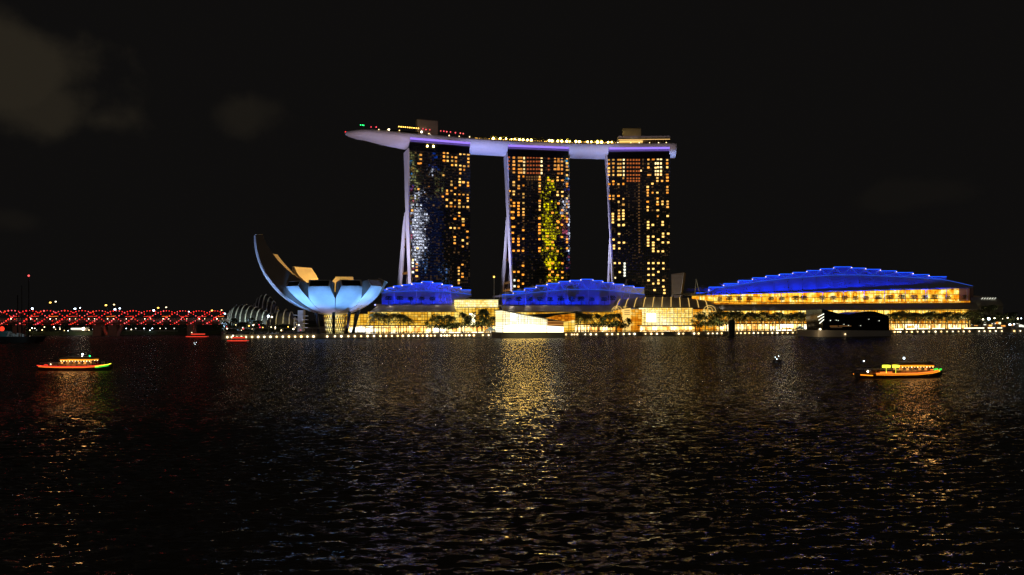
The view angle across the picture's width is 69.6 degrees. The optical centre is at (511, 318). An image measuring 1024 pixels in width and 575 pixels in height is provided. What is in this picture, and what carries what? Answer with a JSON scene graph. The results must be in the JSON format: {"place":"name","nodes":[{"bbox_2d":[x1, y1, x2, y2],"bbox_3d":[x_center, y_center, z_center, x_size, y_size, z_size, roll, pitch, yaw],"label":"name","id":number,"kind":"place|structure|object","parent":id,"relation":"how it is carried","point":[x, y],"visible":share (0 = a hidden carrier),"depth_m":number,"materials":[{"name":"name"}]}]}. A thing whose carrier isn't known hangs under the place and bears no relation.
{"place":"outdoors","nodes":[
{"label":"outdoors","id":0,"kind":"place"},
{"bbox_2d":[0,324,316,334],"bbox_3d":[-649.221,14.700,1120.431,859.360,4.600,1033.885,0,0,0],"label":"bank","id":1,"kind":"structure","parent":0,"point":[207,329],"depth_m":764.83,"materials":[{"name":"black plant"}]},
{"bbox_2d":[71,327,88,330],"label":"bank kiosk","id":2,"kind":"object","parent":1,"relation":"on","point":[79,328],"visible":1,"depth_m":712.61,"materials":[{"name":"concrete"}]},
{"bbox_2d":[0,324,280,330],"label":"treeline","id":3,"kind":"object","parent":1,"relation":"on","point":[131,326],"visible":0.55,"depth_m":732.49,"materials":[{"name":"green plant"}]},
{"bbox_2d":[266,309,296,326],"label":"shell roof","id":4,"kind":"structure","parent":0,"point":[285,316],"depth_m":661.63,"materials":[{"name":"grey metal"}]},
{"bbox_2d":[346,281,495,332],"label":"shopping hall","id":5,"kind":"structure","parent":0,"point":[419,313],"depth_m":658.85,"materials":[{"name":"glass"}]},
{"bbox_2d":[451,299,499,324],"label":"glass link","id":6,"kind":"object","parent":5,"relation":"attached to","point":[468,307],"visible":0.73,"depth_m":658.39,"materials":[{"name":"yellow glass"}]},
{"bbox_2d":[0,321,1023,574],"bbox_3d":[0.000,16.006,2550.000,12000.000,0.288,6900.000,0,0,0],"label":"water","id":7,"kind":"structure","parent":0,"point":[490,455],"depth_m":85.41,"materials":[{"name":"grey liquid"}]},
{"bbox_2d":[0,326,45,342],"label":"moored barge","id":8,"kind":"object","parent":7,"relation":"on","point":[8,337],"visible":1,"depth_m":466.00,"materials":[{"name":"black metal"}]},
{"bbox_2d":[17,295,18,332],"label":"barge mast","id":9,"kind":"object","parent":8,"relation":"attached to","point":[17,315],"visible":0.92,"depth_m":471.66,"materials":[{"name":"black metal"}]},
{"bbox_2d":[21,285,21,333],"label":"barge mast","id":10,"kind":"object","parent":8,"relation":"attached to","point":[21,309],"visible":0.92,"depth_m":471.77,"materials":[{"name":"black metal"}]},
{"bbox_2d":[28,275,29,336],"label":"barge mast","id":11,"kind":"object","parent":8,"relation":"attached to","point":[28,305],"visible":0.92,"depth_m":471.72,"materials":[{"name":"black metal"}]},
{"bbox_2d":[37,354,112,370],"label":"river boat","id":12,"kind":"object","parent":7,"relation":"on","point":[83,365],"visible":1,"depth_m":225.66,"materials":[{"name":"paint"}]},
{"bbox_2d":[0,310,224,336],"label":"footbridge","id":13,"kind":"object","parent":7,"relation":"on","point":[124,322],"visible":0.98,"depth_m":645.10,"materials":[{"name":"metal"}]},
{"bbox_2d":[0,318,226,335],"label":"road bridge","id":14,"kind":"structure","parent":7,"relation":"on","point":[99,331],"depth_m":676.05,"materials":[{"name":"concrete"}]},
{"bbox_2d":[185,332,208,337],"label":"boat","id":15,"kind":"object","parent":7,"relation":"on","point":[191,333],"visible":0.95,"depth_m":599.51,"materials":[{"name":"paint"}]},
{"bbox_2d":[227,335,248,342],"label":"boat","id":16,"kind":"object","parent":7,"relation":"on","point":[238,341],"visible":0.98,"depth_m":488.94,"materials":[{"name":"paint"}]},
{"bbox_2d":[492,310,564,337],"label":"glass pavilion","id":17,"kind":"structure","parent":7,"relation":"on","point":[509,324],"depth_m":600.75,"materials":[{"name":"glass"}]},
{"bbox_2d":[727,319,736,336],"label":"water pillar","id":18,"kind":"structure","parent":7,"relation":"in","point":[731,327],"depth_m":632.99,"materials":[{"name":"black metal"}]},
{"bbox_2d":[797,309,891,336],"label":"dark pavilion","id":19,"kind":"structure","parent":7,"relation":"on","point":[822,323],"depth_m":657.53,"materials":[{"name":"glass"}]},
{"bbox_2d":[853,357,941,378],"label":"river boat","id":20,"kind":"object","parent":7,"relation":"on","point":[917,372],"visible":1,"depth_m":197.37,"materials":[{"name":"paint"}]},
{"bbox_2d":[221,320,1023,337],"bbox_3d":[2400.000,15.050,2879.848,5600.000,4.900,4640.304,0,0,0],"label":"ground","id":21,"kind":"structure","parent":0,"point":[313,329],"depth_m":717.11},
{"bbox_2d":[219,321,229,333],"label":"leafy tree","id":22,"kind":"object","parent":21,"relation":"on","point":[224,328],"visible":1,"depth_m":597.45,"materials":[{"name":"green plant"}]},
{"bbox_2d":[228,318,240,333],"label":"leafy tree","id":23,"kind":"object","parent":21,"relation":"on","point":[233,320],"visible":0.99,"depth_m":599.57,"materials":[{"name":"green plant"}]},
{"bbox_2d":[244,317,256,333],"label":"leafy tree","id":24,"kind":"object","parent":21,"relation":"on","point":[251,324],"visible":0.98,"depth_m":603.63,"materials":[{"name":"green plant"}]},
{"bbox_2d":[227,304,275,325],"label":"shell roof","id":25,"kind":"structure","parent":21,"relation":"on","point":[241,313],"depth_m":679.14,"materials":[{"name":"grey metal"}]},
{"bbox_2d":[254,320,264,332],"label":"leafy tree","id":26,"kind":"object","parent":21,"relation":"on","point":[257,322],"visible":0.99,"depth_m":605.06,"materials":[{"name":"green plant"}]},
{"bbox_2d":[228,332,300,333],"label":"hedge","id":27,"kind":"object","parent":21,"relation":"on","point":[268,332],"visible":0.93,"depth_m":575.91,"materials":[{"name":"green plant"}]},
{"bbox_2d":[254,294,278,313],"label":"shell roof","id":28,"kind":"structure","parent":21,"relation":"on","point":[266,302],"depth_m":707.73,"materials":[{"name":"grey metal"}]},
{"bbox_2d":[293,310,307,330],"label":"stair tower","id":29,"kind":"structure","parent":21,"relation":"on","point":[301,315],"depth_m":640.84,"materials":[{"name":"grey concrete"}]},
{"bbox_2d":[254,234,387,333],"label":"lotus museum","id":30,"kind":"structure","parent":21,"relation":"on","point":[334,300],"depth_m":606.23,"materials":[{"name":"blue metal"}]},
{"bbox_2d":[302,332,382,333],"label":"hedge","id":31,"kind":"object","parent":21,"relation":"on","point":[338,332],"visible":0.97,"depth_m":593.39,"materials":[{"name":"green plant"}]},
{"bbox_2d":[366,314,381,332],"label":"palm tree","id":32,"kind":"object","parent":21,"relation":"on","point":[374,320],"visible":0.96,"depth_m":613.42,"materials":[{"name":"green plant"}]},
{"bbox_2d":[368,312,387,331],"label":"palm tree","id":33,"kind":"object","parent":21,"relation":"on","point":[376,313],"visible":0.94,"depth_m":615.39,"materials":[{"name":"green plant"}]},
{"bbox_2d":[375,313,392,332],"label":"palm tree","id":34,"kind":"object","parent":21,"relation":"on","point":[382,315],"visible":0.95,"depth_m":614.63,"materials":[{"name":"green plant"}]},
{"bbox_2d":[382,314,397,331],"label":"palm tree","id":35,"kind":"object","parent":21,"relation":"on","point":[389,317],"visible":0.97,"depth_m":614.81,"materials":[{"name":"green plant"}]},
{"bbox_2d":[385,313,402,331],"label":"palm tree","id":36,"kind":"object","parent":21,"relation":"on","point":[397,319],"visible":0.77,"depth_m":617.98,"materials":[{"name":"green plant"}]},
{"bbox_2d":[392,313,410,332],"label":"palm tree","id":37,"kind":"object","parent":21,"relation":"on","point":[400,316],"visible":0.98,"depth_m":615.52,"materials":[{"name":"green plant"}]},
{"bbox_2d":[396,314,414,332],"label":"palm tree","id":38,"kind":"object","parent":21,"relation":"on","point":[403,321],"visible":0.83,"depth_m":620.25,"materials":[{"name":"green plant"}]},
{"bbox_2d":[386,331,446,332],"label":"hedge","id":39,"kind":"object","parent":21,"relation":"on","point":[417,332],"visible":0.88,"depth_m":615.90,"materials":[{"name":"green plant"}]},
{"bbox_2d":[423,313,439,332],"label":"leafy tree","id":40,"kind":"object","parent":21,"relation":"on","point":[432,320],"visible":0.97,"depth_m":629.21,"materials":[{"name":"green plant"}]},
{"bbox_2d":[397,148,469,303],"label":"hotel tower","id":41,"kind":"structure","parent":21,"relation":"on","point":[435,243],"depth_m":730.17,"materials":[{"name":"grey glass"}]},
{"bbox_2d":[345,128,676,158],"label":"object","id":42,"kind":"structure","parent":41,"relation":"on","point":[513,148],"depth_m":749.14,"materials":[{"name":"metal"}]},
{"bbox_2d":[386,126,418,136],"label":"deck restaurant","id":43,"kind":"structure","parent":42,"relation":"on","point":[404,131],"depth_m":724.99,"materials":[{"name":"grey metal"}]},
{"bbox_2d":[415,119,437,138],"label":"lift tower","id":44,"kind":"structure","parent":42,"relation":"on","point":[431,125],"depth_m":736.70,"materials":[{"name":"concrete"}]},
{"bbox_2d":[622,128,640,135],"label":"lift tower","id":45,"kind":"structure","parent":42,"relation":"on","point":[631,131],"depth_m":772.25,"materials":[{"name":"concrete"}]},
{"bbox_2d":[617,136,669,142],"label":"deck pavilion","id":46,"kind":"structure","parent":42,"relation":"on","point":[654,139],"depth_m":761.30,"materials":[{"name":"concrete"}]},
{"bbox_2d":[433,316,447,332],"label":"leafy tree","id":47,"kind":"object","parent":21,"relation":"on","point":[442,319],"visible":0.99,"depth_m":630.28,"materials":[{"name":"green plant"}]},
{"bbox_2d":[441,315,454,332],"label":"leafy tree","id":48,"kind":"object","parent":21,"relation":"on","point":[446,318],"visible":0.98,"depth_m":633.30,"materials":[{"name":"green plant"}]},
{"bbox_2d":[447,316,458,331],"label":"leafy tree","id":49,"kind":"object","parent":21,"relation":"on","point":[454,323],"visible":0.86,"depth_m":636.54,"materials":[{"name":"green plant"}]},
{"bbox_2d":[455,312,472,332],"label":"leafy tree","id":50,"kind":"object","parent":21,"relation":"on","point":[466,317],"visible":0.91,"depth_m":640.47,"materials":[{"name":"green plant"}]},
{"bbox_2d":[468,311,486,332],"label":"leafy tree","id":51,"kind":"object","parent":21,"relation":"on","point":[482,317],"visible":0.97,"depth_m":641.93,"materials":[{"name":"green plant"}]},
{"bbox_2d":[474,309,493,330],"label":"leafy tree","id":52,"kind":"object","parent":21,"relation":"on","point":[486,321],"visible":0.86,"depth_m":644.41,"materials":[{"name":"green plant"}]},
{"bbox_2d":[499,153,569,309],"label":"hotel tower","id":53,"kind":"structure","parent":21,"relation":"on","point":[537,236],"depth_m":755.45,"materials":[{"name":"grey glass"}]},
{"bbox_2d":[512,176,537,262],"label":"window","id":54,"kind":"structure","parent":53,"relation":"in","point":[526,176],"depth_m":752.75,"materials":[{"name":"glass"}]},
{"bbox_2d":[509,158,568,287],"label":"faint window","id":55,"kind":"structure","parent":53,"relation":"in","point":[520,158],"depth_m":754.96,"materials":[{"name":"black glass"}]},
{"bbox_2d":[511,179,567,286],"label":"window","id":56,"kind":"structure","parent":53,"relation":"in","point":[557,221],"depth_m":754.87,"materials":[{"name":"yellow glass"}]},
{"bbox_2d":[527,312,574,331],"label":"building","id":57,"kind":"structure","parent":21,"relation":"on","point":[568,318],"depth_m":661.67,"materials":[{"name":"orange glass"}]},
{"bbox_2d":[492,279,644,331],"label":"shopping hall","id":58,"kind":"structure","parent":21,"relation":"on","point":[596,290],"depth_m":713.20,"materials":[{"name":"metal"}]},
{"bbox_2d":[575,311,586,331],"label":"palm tree","id":59,"kind":"object","parent":21,"relation":"on","point":[580,318],"visible":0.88,"depth_m":678.11,"materials":[{"name":"green plant"}]},
{"bbox_2d":[582,314,596,331],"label":"palm tree","id":60,"kind":"object","parent":21,"relation":"on","point":[591,317],"visible":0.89,"depth_m":683.71,"materials":[{"name":"green plant"}]},
{"bbox_2d":[590,313,607,330],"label":"leafy tree","id":61,"kind":"object","parent":21,"relation":"on","point":[598,316],"visible":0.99,"depth_m":688.11,"materials":[{"name":"green plant"}]},
{"bbox_2d":[566,330,639,331],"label":"hedge","id":62,"kind":"object","parent":21,"relation":"on","point":[603,330],"visible":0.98,"depth_m":672.96,"materials":[{"name":"green plant"}]},
{"bbox_2d":[603,313,618,331],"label":"leafy tree","id":63,"kind":"object","parent":21,"relation":"on","point":[610,317],"visible":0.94,"depth_m":690.94,"materials":[{"name":"green plant"}]},
{"bbox_2d":[612,313,625,329],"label":"leafy tree","id":64,"kind":"object","parent":21,"relation":"on","point":[618,315],"visible":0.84,"depth_m":695.42,"materials":[{"name":"green plant"}]},
{"bbox_2d":[221,329,1023,339],"bbox_3d":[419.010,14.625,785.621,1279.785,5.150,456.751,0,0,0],"label":"quay wall","id":65,"kind":"structure","parent":21,"relation":"on","point":[377,335],"depth_m":658.17,"materials":[{"name":"concrete"}]},
{"bbox_2d":[621,317,631,328],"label":"leafy tree","id":66,"kind":"object","parent":21,"relation":"on","point":[628,320],"visible":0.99,"depth_m":694.70,"materials":[{"name":"green plant"}]},
{"bbox_2d":[611,297,716,331],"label":"plaza entrance","id":67,"kind":"object","parent":21,"relation":"on","point":[642,317],"visible":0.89,"depth_m":725.01,"materials":[{"name":"yellow glass"}]},
{"bbox_2d":[671,272,685,297],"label":"louvred slab","id":68,"kind":"structure","parent":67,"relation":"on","point":[677,282],"depth_m":905.00,"materials":[{"name":"concrete"}]},
{"bbox_2d":[641,329,727,331],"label":"hedge","id":69,"kind":"object","parent":21,"relation":"on","point":[687,330],"visible":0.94,"depth_m":703.90,"materials":[{"name":"green plant"}]},
{"bbox_2d":[691,314,706,329],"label":"leafy tree","id":70,"kind":"object","parent":21,"relation":"on","point":[698,324],"visible":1,"depth_m":724.49,"materials":[{"name":"green plant"}]},
{"bbox_2d":[697,311,712,330],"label":"leafy tree","id":71,"kind":"object","parent":21,"relation":"on","point":[704,317],"visible":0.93,"depth_m":727.36,"materials":[{"name":"green plant"}]},
{"bbox_2d":[706,308,724,330],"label":"leafy tree","id":72,"kind":"object","parent":21,"relation":"on","point":[715,319],"visible":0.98,"depth_m":725.92,"materials":[{"name":"green plant"}]},
{"bbox_2d":[711,312,727,330],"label":"leafy tree","id":73,"kind":"object","parent":21,"relation":"on","point":[723,321],"visible":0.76,"depth_m":731.83,"materials":[{"name":"green plant"}]},
{"bbox_2d":[720,313,736,330],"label":"palm tree","id":74,"kind":"object","parent":21,"relation":"on","point":[725,314],"visible":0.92,"depth_m":726.78,"materials":[{"name":"green plant"}]},
{"bbox_2d":[721,311,738,322],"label":"palm tree","id":75,"kind":"object","parent":21,"relation":"on","point":[731,313],"visible":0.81,"depth_m":731.69,"materials":[{"name":"green plant"}]},
{"bbox_2d":[726,311,745,328],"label":"palm tree","id":76,"kind":"object","parent":21,"relation":"on","point":[741,313],"visible":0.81,"depth_m":735.64,"materials":[{"name":"green plant"}]},
{"bbox_2d":[745,311,759,330],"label":"palm tree","id":77,"kind":"object","parent":21,"relation":"on","point":[751,321],"visible":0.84,"depth_m":743.20,"materials":[{"name":"green plant"}]},
{"bbox_2d":[754,311,771,330],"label":"palm tree","id":78,"kind":"object","parent":21,"relation":"on","point":[762,314],"visible":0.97,"depth_m":740.59,"materials":[{"name":"green plant"}]},
{"bbox_2d":[735,329,806,330],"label":"hedge","id":79,"kind":"object","parent":21,"relation":"on","point":[768,329],"visible":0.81,"depth_m":733.62,"materials":[{"name":"green plant"}]},
{"bbox_2d":[771,312,790,328],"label":"palm tree","id":80,"kind":"object","parent":21,"relation":"on","point":[780,313],"visible":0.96,"depth_m":747.51,"materials":[{"name":"green plant"}]},
{"bbox_2d":[788,312,805,329],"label":"palm tree","id":81,"kind":"object","parent":21,"relation":"on","point":[796,315],"visible":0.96,"depth_m":754.82,"materials":[{"name":"green plant"}]},
{"bbox_2d":[794,311,805,325],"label":"palm tree","id":82,"kind":"object","parent":21,"relation":"on","point":[801,313],"visible":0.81,"depth_m":753.50,"materials":[{"name":"green plant"}]},
{"bbox_2d":[673,267,978,330],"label":"convention hall","id":83,"kind":"structure","parent":21,"relation":"on","point":[813,285],"depth_m":825.34,"materials":[{"name":"metal"}]},
{"bbox_2d":[886,313,900,329],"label":"palm tree","id":84,"kind":"object","parent":21,"relation":"on","point":[890,315],"visible":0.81,"depth_m":795.48,"materials":[{"name":"green plant"}]},
{"bbox_2d":[891,312,902,328],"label":"palm tree","id":85,"kind":"object","parent":21,"relation":"on","point":[896,313],"visible":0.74,"depth_m":803.63,"materials":[{"name":"green plant"}]},
{"bbox_2d":[893,310,913,328],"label":"palm tree","id":86,"kind":"object","parent":21,"relation":"on","point":[904,312],"visible":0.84,"depth_m":810.43,"materials":[{"name":"green plant"}]},
{"bbox_2d":[902,312,919,327],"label":"palm tree","id":87,"kind":"object","parent":21,"relation":"on","point":[912,318],"visible":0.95,"depth_m":807.71,"materials":[{"name":"green plant"}]},
{"bbox_2d":[903,312,921,327],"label":"palm tree","id":88,"kind":"object","parent":21,"relation":"on","point":[919,314],"visible":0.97,"depth_m":806.74,"materials":[{"name":"green plant"}]},
{"bbox_2d":[919,312,936,328],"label":"palm tree","id":89,"kind":"object","parent":21,"relation":"on","point":[930,313],"visible":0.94,"depth_m":814.09,"materials":[{"name":"green plant"}]},
{"bbox_2d":[922,310,943,328],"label":"palm tree","id":90,"kind":"object","parent":21,"relation":"on","point":[934,312],"visible":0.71,"depth_m":819.02,"materials":[{"name":"green plant"}]},
{"bbox_2d":[936,312,955,328],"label":"palm tree","id":91,"kind":"object","parent":21,"relation":"on","point":[948,313],"visible":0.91,"depth_m":825.53,"materials":[{"name":"green plant"}]},
{"bbox_2d":[948,313,964,327],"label":"palm tree","id":92,"kind":"object","parent":21,"relation":"on","point":[958,316],"visible":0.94,"depth_m":830.29,"materials":[{"name":"green plant"}]},
{"bbox_2d":[961,312,972,327],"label":"palm tree","id":93,"kind":"object","parent":21,"relation":"on","point":[964,314],"visible":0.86,"depth_m":838.30,"materials":[{"name":"green plant"}]},
{"bbox_2d":[965,310,979,327],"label":"palm tree","id":94,"kind":"object","parent":21,"relation":"on","point":[973,314],"visible":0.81,"depth_m":843.27,"materials":[{"name":"green plant"}]},
{"bbox_2d":[971,309,988,327],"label":"leafy tree","id":95,"kind":"object","parent":21,"relation":"on","point":[981,313],"visible":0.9,"depth_m":857.84,"materials":[{"name":"green plant"}]},
{"bbox_2d":[969,296,1003,327],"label":"building","id":96,"kind":"structure","parent":21,"relation":"on","point":[981,301],"depth_m":887.06,"materials":[{"name":"concrete"}]},
{"bbox_2d":[978,305,1002,323],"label":"leafy tree","id":97,"kind":"object","parent":21,"relation":"on","point":[992,308],"visible":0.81,"depth_m":871.69,"materials":[{"name":"green plant"}]},
{"bbox_2d":[1006,312,1019,325],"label":"leafy tree","id":98,"kind":"object","parent":21,"relation":"on","point":[1015,321],"visible":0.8,"depth_m":877.66,"materials":[{"name":"green plant"}]},
{"bbox_2d":[605,155,669,308],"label":"hotel tower","id":99,"kind":"structure","parent":0,"point":[638,195],"depth_m":761.66,"materials":[{"name":"grey glass"}]},
{"bbox_2d":[618,159,652,252],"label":"window","id":100,"kind":"structure","parent":99,"relation":"in","point":[642,159],"depth_m":761.44,"materials":[{"name":"glass"}]},
{"bbox_2d":[610,159,669,289],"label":"faint window","id":101,"kind":"structure","parent":99,"relation":"in","point":[655,159],"depth_m":761.44,"materials":[{"name":"black glass"}]},
{"bbox_2d":[612,210,668,293],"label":"window","id":102,"kind":"structure","parent":99,"relation":"in","point":[622,210],"depth_m":760.51,"materials":[{"name":"yellow glass"}]},
{"bbox_2d":[967,316,981,327],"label":"leafy tree","id":103,"kind":"object","parent":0,"point":[974,322],"visible":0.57,"depth_m":858.23,"materials":[{"name":"green plant"}]},
{"bbox_2d":[995,312,1007,327],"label":"leafy tree","id":104,"kind":"object","parent":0,"point":[1004,317],"visible":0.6,"depth_m":875.29,"materials":[{"name":"green plant"}]},
{"bbox_2d":[996,313,1014,328],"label":"leafy tree","id":105,"kind":"object","parent":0,"point":[1010,318],"visible":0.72,"depth_m":872.04,"materials":[{"name":"green plant"}]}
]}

